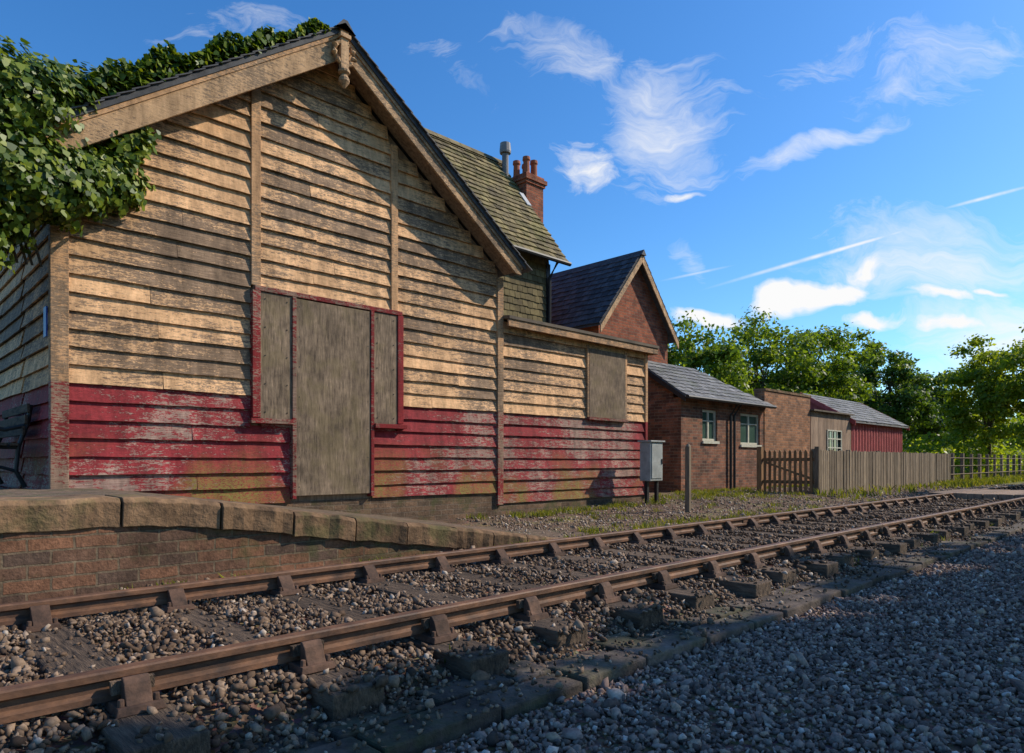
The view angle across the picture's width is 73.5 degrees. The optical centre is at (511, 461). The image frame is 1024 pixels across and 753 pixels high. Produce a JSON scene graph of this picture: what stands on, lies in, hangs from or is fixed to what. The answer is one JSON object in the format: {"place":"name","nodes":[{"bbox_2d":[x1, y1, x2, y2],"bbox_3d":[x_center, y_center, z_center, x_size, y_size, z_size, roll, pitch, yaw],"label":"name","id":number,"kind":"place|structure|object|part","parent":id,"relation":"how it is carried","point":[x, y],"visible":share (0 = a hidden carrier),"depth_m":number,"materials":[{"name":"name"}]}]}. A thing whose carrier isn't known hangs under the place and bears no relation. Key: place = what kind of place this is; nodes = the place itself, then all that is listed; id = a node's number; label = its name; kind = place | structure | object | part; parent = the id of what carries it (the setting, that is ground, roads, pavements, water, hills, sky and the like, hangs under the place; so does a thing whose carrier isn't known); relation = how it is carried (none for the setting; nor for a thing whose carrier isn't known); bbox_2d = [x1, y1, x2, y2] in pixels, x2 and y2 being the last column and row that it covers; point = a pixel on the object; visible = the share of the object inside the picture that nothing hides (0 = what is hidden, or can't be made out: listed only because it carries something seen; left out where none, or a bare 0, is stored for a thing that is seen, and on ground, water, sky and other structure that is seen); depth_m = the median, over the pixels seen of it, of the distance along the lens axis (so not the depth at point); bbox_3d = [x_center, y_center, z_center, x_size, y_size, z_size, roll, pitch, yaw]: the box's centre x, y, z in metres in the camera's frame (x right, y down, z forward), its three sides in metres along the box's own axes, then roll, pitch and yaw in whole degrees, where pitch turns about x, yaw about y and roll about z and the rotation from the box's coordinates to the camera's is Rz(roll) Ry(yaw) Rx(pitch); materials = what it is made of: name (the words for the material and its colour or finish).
{"place":"outdoors","nodes":[
{"label":"outdoors","id":0,"kind":"place"},
{"bbox_2d":[429,134,568,261],"bbox_3d":[-1.493,-6.534,15.833,5.787,3.242,2.468,0,0,-44],"label":"roof tiles front","id":1,"kind":"object","parent":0,"point":[494,188],"visible":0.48,"depth_m":16.97,"materials":[{"name":"tile"}]},
{"bbox_2d":[0,481,1023,752],"bbox_3d":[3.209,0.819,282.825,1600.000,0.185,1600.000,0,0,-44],"label":"ground","id":2,"kind":"structure","parent":0,"point":[208,713],"depth_m":2.72,"materials":[{"name":"grey gravel"}]},
{"bbox_2d":[0,488,592,603],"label":"station platform","id":3,"kind":"structure","parent":2,"relation":"on","point":[62,542],"depth_m":4.34,"materials":[{"name":"stone"}]},
{"bbox_2d":[0,403,32,487],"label":"platform bench","id":4,"kind":"object","parent":3,"relation":"on","point":[16,426],"visible":1,"depth_m":7.21,"materials":[{"name":"black metal"}]},
{"bbox_2d":[0,71,641,503],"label":"wall","id":5,"kind":"structure","parent":2,"relation":"on","point":[340,497],"depth_m":9.09,"materials":[{"name":"brown wood"}]},
{"bbox_2d":[0,17,329,274],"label":"ivy","id":6,"kind":"object","parent":5,"relation":"attached to","point":[63,187],"visible":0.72,"depth_m":6.56,"materials":[{"name":"green plant"}]},
{"bbox_2d":[0,63,644,421],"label":"cream weatherboards","id":7,"kind":"object","parent":5,"relation":"attached to","point":[180,245],"visible":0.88,"depth_m":8.50,"materials":[{"name":"paint"}]},
{"bbox_2d":[43,306,47,337],"bbox_3d":[-4.676,-1.400,6.868,0.014,0.300,0.120,0,0,-44],"label":"blue plate","id":8,"kind":"object","parent":7,"relation":"attached to","point":[45,321],"visible":1,"depth_m":6.83,"materials":[{"name":"metal"}]},
{"bbox_2d":[39,28,339,127],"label":"roof","id":9,"kind":"structure","parent":7,"relation":"on","point":[170,83],"depth_m":7.40,"materials":[{"name":"stone"}]},
{"bbox_2d":[38,38,338,152],"bbox_3d":[-3.320,-4.143,7.551,3.208,2.527,0.040,0,0,-44],"label":"barge board","id":10,"kind":"object","parent":9,"relation":"attached to","point":[102,127],"visible":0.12,"depth_m":7.43,"materials":[{"name":"beige wood"}]},
{"bbox_2d":[37,34,337,132],"bbox_3d":[-3.298,-4.231,7.528,3.208,2.363,0.018,0,0,-44],"label":"barge moulding","id":11,"kind":"object","parent":10,"relation":"attached to","point":[187,84],"visible":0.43,"depth_m":7.40,"materials":[{"name":"beige wood"}]},
{"bbox_2d":[331,28,356,88],"bbox_3d":[-2.115,-5.080,8.630,0.361,0.760,0.150,0,0,-44],"label":"gable finial","id":12,"kind":"object","parent":10,"relation":"attached to","point":[342,58],"visible":1,"depth_m":8.60,"materials":[{"name":"paint"}]},
{"bbox_2d":[48,88,647,421],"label":"cream posts","id":13,"kind":"object","parent":7,"relation":"attached to","point":[58,306],"visible":0.7,"depth_m":8.21,"materials":[{"name":"beige wood"}]},
{"bbox_2d":[334,34,525,276],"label":"roof","id":14,"kind":"structure","parent":7,"relation":"on","point":[422,133],"depth_m":9.83,"materials":[{"name":"stone"}]},
{"bbox_2d":[38,26,532,275],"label":"verge slates","id":15,"kind":"object","parent":14,"relation":"on","point":[189,72],"visible":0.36,"depth_m":8.75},
{"bbox_2d":[334,19,355,35],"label":"ridge tiles","id":16,"kind":"object","parent":14,"relation":"on","point":[344,24],"visible":0.05,"depth_m":8.60,"materials":[{"name":"stone"}]},
{"bbox_2d":[335,62,513,274],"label":"soffit","id":17,"kind":"structure","parent":14,"relation":"attached to","point":[387,120],"depth_m":9.98,"materials":[{"name":"brown wood"}]},
{"bbox_2d":[349,50,520,274],"bbox_3d":[-1.009,-4.188,9.810,3.208,2.437,0.040,0,0,-44],"label":"barge board","id":18,"kind":"object","parent":14,"relation":"attached to","point":[382,98],"visible":0.67,"depth_m":9.63,"materials":[{"name":"beige wood"}]},
{"bbox_2d":[349,41,521,269],"bbox_3d":[-0.987,-4.231,9.788,3.208,2.363,0.018,0,0,-44],"label":"barge moulding","id":19,"kind":"object","parent":18,"relation":"attached to","point":[374,76],"visible":0.79,"depth_m":9.64,"materials":[{"name":"beige wood"}]},
{"bbox_2d":[585,345,626,419],"bbox_3d":[1.799,-1.483,13.037,1.220,1.334,0.070,0,0,-44],"label":"extension window trim","id":20,"kind":"structure","parent":7,"relation":"attached to","point":[587,380],"depth_m":12.61,"materials":[{"name":"beige wood"}]},
{"bbox_2d":[589,348,625,419],"bbox_3d":[1.801,-1.455,13.035,1.100,1.270,0.075,0,0,-44],"label":"extension window boarding","id":21,"kind":"object","parent":20,"relation":"attached to","point":[607,384],"visible":0.89,"depth_m":12.99,"materials":[{"name":"grey wood"}]},
{"bbox_2d":[585,417,628,421],"bbox_3d":[1.813,-0.792,13.023,1.200,0.045,0.110,0,0,-44],"label":"extension window sill","id":22,"kind":"structure","parent":7,"relation":"attached to","point":[604,419],"depth_m":12.91,"materials":[{"name":"brown wood"}]},
{"bbox_2d":[0,383,644,503],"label":"red weatherboards","id":23,"kind":"object","parent":5,"relation":"attached to","point":[166,442],"visible":0.87,"depth_m":8.39,"materials":[{"name":"paint"}]},
{"bbox_2d":[49,381,647,504],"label":"red posts","id":24,"kind":"object","parent":23,"relation":"attached to","point":[58,434],"visible":0.71,"depth_m":6.84,"materials":[{"name":"red wood"}]},
{"bbox_2d":[248,285,406,498],"bbox_3d":[-2.331,-0.823,8.958,2.250,2.585,0.130,0,0,-44],"label":"red door frame","id":25,"kind":"object","parent":5,"relation":"attached to","point":[255,353],"visible":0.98,"depth_m":8.54,"materials":[{"name":"red wood"}]},
{"bbox_2d":[260,292,396,495],"bbox_3d":[-2.333,-0.810,8.957,1.981,2.480,0.048,0,0,-44],"label":"plywood boarding","id":26,"kind":"object","parent":25,"relation":"attached to","point":[333,400],"visible":0.95,"depth_m":8.88,"materials":[{"name":"grey wood"}]},
{"bbox_2d":[264,298,393,487],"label":"nails","id":27,"kind":"object","parent":26,"relation":"attached to","point":[299,367],"visible":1,"depth_m":8.60,"materials":[{"name":"black metal"}]},
{"bbox_2d":[500,251,548,321],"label":"hung tiles","id":28,"kind":"object","parent":5,"relation":"attached to","point":[524,295],"visible":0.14,"depth_m":16.42,"materials":[{"name":"tile"}]},
{"bbox_2d":[503,315,658,348],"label":"extension roof","id":29,"kind":"structure","parent":5,"relation":"on","point":[506,318],"depth_m":12.10,"materials":[{"name":"brown wood"}]},
{"bbox_2d":[508,319,657,355],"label":"extension fascia","id":30,"kind":"structure","parent":29,"relation":"attached to","point":[567,333],"depth_m":12.22,"materials":[{"name":"beige wood"}]},
{"bbox_2d":[261,493,644,519],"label":"brick plinth","id":31,"kind":"structure","parent":2,"relation":"on","point":[437,507],"depth_m":10.26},
{"bbox_2d":[0,484,1023,752],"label":"railway track","id":32,"kind":"structure","parent":2,"relation":"on","point":[126,694],"depth_m":3.37,"materials":[{"name":"metal"}]},
{"bbox_2d":[0,483,1023,752],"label":"track ballast","id":33,"kind":"structure","parent":2,"relation":"on","point":[158,625],"depth_m":3.18,"materials":[{"name":"gravel"}]},
{"bbox_2d":[119,484,1023,665],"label":"weeds","id":34,"kind":"object","parent":2,"relation":"on","point":[708,494],"visible":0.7,"depth_m":11.61,"materials":[{"name":"green plant"}]},
{"bbox_2d":[579,268,667,363],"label":"walls","id":35,"kind":"structure","parent":2,"relation":"on","point":[635,316],"depth_m":17.75,"materials":[{"name":"brick"}]},
{"bbox_2d":[573,255,674,343],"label":"roof deck","id":36,"kind":"structure","parent":35,"relation":"on","point":[658,307],"depth_m":18.01,"materials":[{"name":"wood"}]},
{"bbox_2d":[551,254,639,327],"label":"roof slates","id":37,"kind":"object","parent":36,"relation":"on","point":[585,296],"visible":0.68,"depth_m":17.61,"materials":[{"name":"grey stone"}]},
{"bbox_2d":[552,250,645,276],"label":"ridge","id":38,"kind":"structure","parent":36,"relation":"on","point":[641,252],"depth_m":18.37,"materials":[{"name":"tile"}]},
{"bbox_2d":[600,255,641,332],"bbox_3d":[2.712,-4.175,16.892,1.695,2.210,0.028,0,0,-44],"label":"barge board","id":39,"kind":"object","parent":36,"relation":"attached to","point":[621,293],"visible":1,"depth_m":16.86,"materials":[{"name":"paint"}]},
{"bbox_2d":[642,255,678,348],"bbox_3d":[3.931,-4.175,18.084,1.695,2.210,0.028,0,0,-44],"label":"barge board","id":40,"kind":"object","parent":36,"relation":"attached to","point":[650,278],"visible":1,"depth_m":18.02,"materials":[{"name":"paint"}]},
{"bbox_2d":[643,256,678,340],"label":"roof slates","id":41,"kind":"object","parent":36,"relation":"on","point":[662,300],"visible":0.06,"depth_m":18.14,"materials":[{"name":"grey stone"}]},
{"bbox_2d":[232,517,1023,752],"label":"trackside slab edging","id":42,"kind":"object","parent":2,"relation":"on","point":[449,725],"visible":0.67,"depth_m":2.79,"materials":[{"name":"grey concrete"}]},
{"bbox_2d":[220,518,1023,752],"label":"loose stones","id":43,"kind":"object","parent":42,"relation":"on","point":[429,703],"visible":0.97,"depth_m":2.95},
{"bbox_2d":[638,440,664,503],"bbox_3d":[2.677,0.250,13.155,0.480,1.300,0.310,0,0,-44],"label":"trackside cabinet","id":44,"kind":"object","parent":2,"relation":"on","point":[651,461],"visible":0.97,"depth_m":13.03,"materials":[{"name":"grey metal"}]},
{"bbox_3d":[2.763,-0.005,13.067,0.350,0.650,0.014,0,0,-44],"label":"door","id":45,"kind":"part","parent":44,"relation":"part of","materials":[{"name":"grey metal"}]},
{"bbox_2d":[685,444,690,511],"bbox_3d":[2.967,0.327,11.542,0.093,1.254,0.093,0,0,-44],"label":"marker post","id":46,"kind":"object","parent":2,"relation":"on","point":[687,477],"visible":0.88,"depth_m":11.51,"materials":[{"name":"grey wood"}]},
{"bbox_2d":[648,361,776,492],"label":"brick outbuilding","id":47,"kind":"structure","parent":2,"relation":"on","point":[717,425],"depth_m":17.62,"materials":[{"name":"red brick"}]},
{"bbox_2d":[702,412,755,442],"bbox_3d":[5.894,-0.900,18.540,3.030,0.740,0.005,0,0,-44],"label":"window glass","id":48,"kind":"structure","parent":47,"relation":"in","point":[743,419],"depth_m":19.03,"materials":[{"name":"teal"}]},
{"bbox_2d":[702,409,761,446],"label":"window frames","id":49,"kind":"structure","parent":47,"relation":"in","point":[706,441],"depth_m":17.93,"materials":[{"name":"beige paint"}]},
{"bbox_2d":[668,309,761,395],"bbox_3d":[11.151,-3.817,39.888,8.413,9.780,8.118,0,0,-44],"label":"deciduous tree","id":50,"kind":"object","parent":2,"relation":"on","point":[716,359],"visible":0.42,"depth_m":38.20,"materials":[{"name":"green plant"}]},
{"bbox_2d":[456,484,1005,536],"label":"yard gravel","id":51,"kind":"structure","parent":2,"relation":"on","point":[598,520],"depth_m":11.75,"materials":[{"name":"grey gravel"}]},
{"bbox_2d":[691,305,844,395],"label":"deciduous tree","id":52,"kind":"object","parent":2,"relation":"on","point":[766,356],"visible":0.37,"depth_m":42.78,"materials":[{"name":"green plant"}]},
{"bbox_2d":[754,390,809,486],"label":"wall","id":53,"kind":"structure","parent":2,"relation":"on","point":[787,424],"depth_m":20.76,"materials":[{"name":"brick"}]},
{"bbox_2d":[753,388,810,397],"bbox_3d":[8.314,-2.084,20.979,3.219,0.072,0.387,0,0,-44],"label":"coping","id":54,"kind":"object","parent":53,"relation":"on","point":[780,391],"visible":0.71,"depth_m":20.45,"materials":[{"name":"stone"}]},
{"bbox_2d":[757,447,813,493],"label":"picket gate","id":55,"kind":"structure","parent":2,"relation":"on","point":[763,460],"depth_m":16.53,"materials":[{"name":"brown wood"}]},
{"bbox_2d":[760,322,881,403],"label":"deciduous tree","id":56,"kind":"object","parent":2,"relation":"on","point":[855,391],"visible":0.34,"depth_m":44.95,"materials":[{"name":"green plant"}]},
{"bbox_2d":[810,409,854,451],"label":"old timber shed","id":57,"kind":"structure","parent":2,"relation":"on","point":[830,430],"depth_m":23.15,"materials":[{"name":"beige paint"}]},
{"bbox_2d":[828,431,839,450],"bbox_3d":[10.943,-0.610,23.389,1.250,0.920,0.010,0,0,-44],"label":"window glass","id":58,"kind":"structure","parent":57,"relation":"in","point":[829,432],"depth_m":23.49,"materials":[{"name":"grey"}]},
{"bbox_2d":[800,392,909,452],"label":"red shed","id":59,"kind":"structure","parent":2,"relation":"on","point":[873,429],"depth_m":26.32,"materials":[{"name":"wood"}]},
{"bbox_2d":[824,329,891,395],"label":"deciduous tree","id":60,"kind":"object","parent":2,"relation":"on","point":[873,347],"visible":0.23,"depth_m":53.53,"materials":[{"name":"green plant"}]},
{"bbox_2d":[810,447,949,494],"bbox_3d":[11.167,0.300,20.028,11.531,1.300,0.230,0,0,-44],"label":"close board fence","id":61,"kind":"object","parent":2,"relation":"on","point":[838,469],"visible":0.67,"depth_m":18.64,"materials":[{"name":"brown wood"}]},
{"bbox_2d":[853,350,943,447],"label":"deciduous tree","id":62,"kind":"object","parent":2,"relation":"on","point":[903,405],"visible":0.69,"depth_m":48.50,"materials":[{"name":"green plant"}]},
{"bbox_2d":[885,367,971,451],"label":"deciduous tree","id":63,"kind":"object","parent":2,"relation":"on","point":[938,392],"visible":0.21,"depth_m":51.91,"materials":[{"name":"green plant"}]},
{"bbox_2d":[902,430,1023,474],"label":"field bushes","id":64,"kind":"object","parent":2,"relation":"on","point":[999,449],"visible":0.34,"depth_m":38.04,"materials":[{"name":"green plant"}]},
{"bbox_2d":[902,410,1023,453],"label":"distant hedgerow","id":65,"kind":"object","parent":2,"relation":"on","point":[1019,420],"visible":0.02,"depth_m":78.16,"materials":[{"name":"green plant"}]},
{"bbox_2d":[921,408,1007,450],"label":"deciduous tree","id":66,"kind":"object","parent":2,"relation":"on","point":[972,436],"visible":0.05,"depth_m":55.93,"materials":[{"name":"green plant"}]},
{"bbox_2d":[934,334,1023,471],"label":"deciduous tree","id":67,"kind":"object","parent":2,"relation":"on","point":[963,416],"visible":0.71,"depth_m":39.97,"materials":[{"name":"green plant"}]},
{"bbox_2d":[950,453,1023,479],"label":"fence","id":68,"kind":"object","parent":2,"relation":"on","point":[987,458],"visible":0.66,"depth_m":28.20,"materials":[{"name":"brown wood"}]},
{"bbox_2d":[971,326,1023,448],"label":"deciduous tree","id":69,"kind":"object","parent":2,"relation":"on","point":[1012,387],"visible":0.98,"depth_m":36.98,"materials":[{"name":"green plant"}]},
{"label":"walls","id":70,"kind":"object","parent":2,"relation":"on","visible":0},
{"bbox_2d":[546,263,549,322],"bbox_3d":[0.888,-3.610,16.901,0.140,2.520,0.030,0,0,-44],"label":"corner board","id":71,"kind":"object","parent":70,"relation":"attached to","point":[547,270],"visible":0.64,"depth_m":16.87,"materials":[{"name":"black wood"}]},
{"bbox_3d":[-2.356,-6.509,16.716,5.800,3.278,4.840,0,0,-44],"label":"roof","id":72,"kind":"object","parent":70,"relation":"attached to","visible":0},
{"bbox_2d":[425,128,501,163],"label":"ridge tiles","id":73,"kind":"object","parent":72,"relation":"on","point":[456,143],"visible":0.3,"depth_m":17.67,"materials":[{"name":"grey tile"}]},
{"bbox_2d":[500,141,510,175],"bbox_3d":[-0.180,-8.050,18.423,0.320,1.000,0.320,0,0,-44],"label":"metal flue","id":74,"kind":"object","parent":72,"relation":"on","point":[505,149],"visible":0.87,"depth_m":18.34,"materials":[{"name":"grey metal"}]},
{"bbox_2d":[519,192,531,205],"bbox_3d":[0.349,-6.875,17.954,0.160,0.420,0.310,0,0,-44],"label":"lead flashing","id":75,"kind":"object","parent":72,"relation":"on","point":[525,199],"visible":1,"depth_m":17.93,"materials":[{"name":"grey metal"}]},
{"bbox_2d":[512,171,546,222],"bbox_3d":[0.370,-3.410,18.612,0.810,8.520,0.860,0,0,-44],"label":"chimney stack","id":76,"kind":"object","parent":72,"relation":"on","point":[531,186],"visible":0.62,"depth_m":18.32,"materials":[{"name":"brick"}]},
{"bbox_2d":[513,156,537,176],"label":"chimney pots","id":77,"kind":"object","parent":76,"relation":"on","point":[526,164],"visible":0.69,"depth_m":18.51,"materials":[{"name":"orange ceramic"}]},
{"bbox_2d":[514,245,571,322],"bbox_3d":[-0.726,-3.742,15.034,5.780,2.385,0.385,0,0,-44],"label":"gutter and downpipe","id":78,"kind":"object","parent":72,"relation":"attached to","point":[543,256],"visible":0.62,"depth_m":16.65,"materials":[{"name":"black metal"}]},
{"bbox_2d":[0,0,1023,441],"label":"sky","id":79,"kind":"structure","parent":0,"point":[809,164],"materials":[{"name":"blue"}]},
{"bbox_2d":[422,530,1023,752],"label":"gravel","id":80,"kind":"structure","parent":0,"point":[937,738],"depth_m":2.76,"materials":[{"name":"grey gravel"}]},
{"bbox_2d":[813,470,1023,498],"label":"verge grass","id":81,"kind":"structure","parent":0,"point":[967,481],"depth_m":22.17,"materials":[{"name":"green plant"}]}
]}

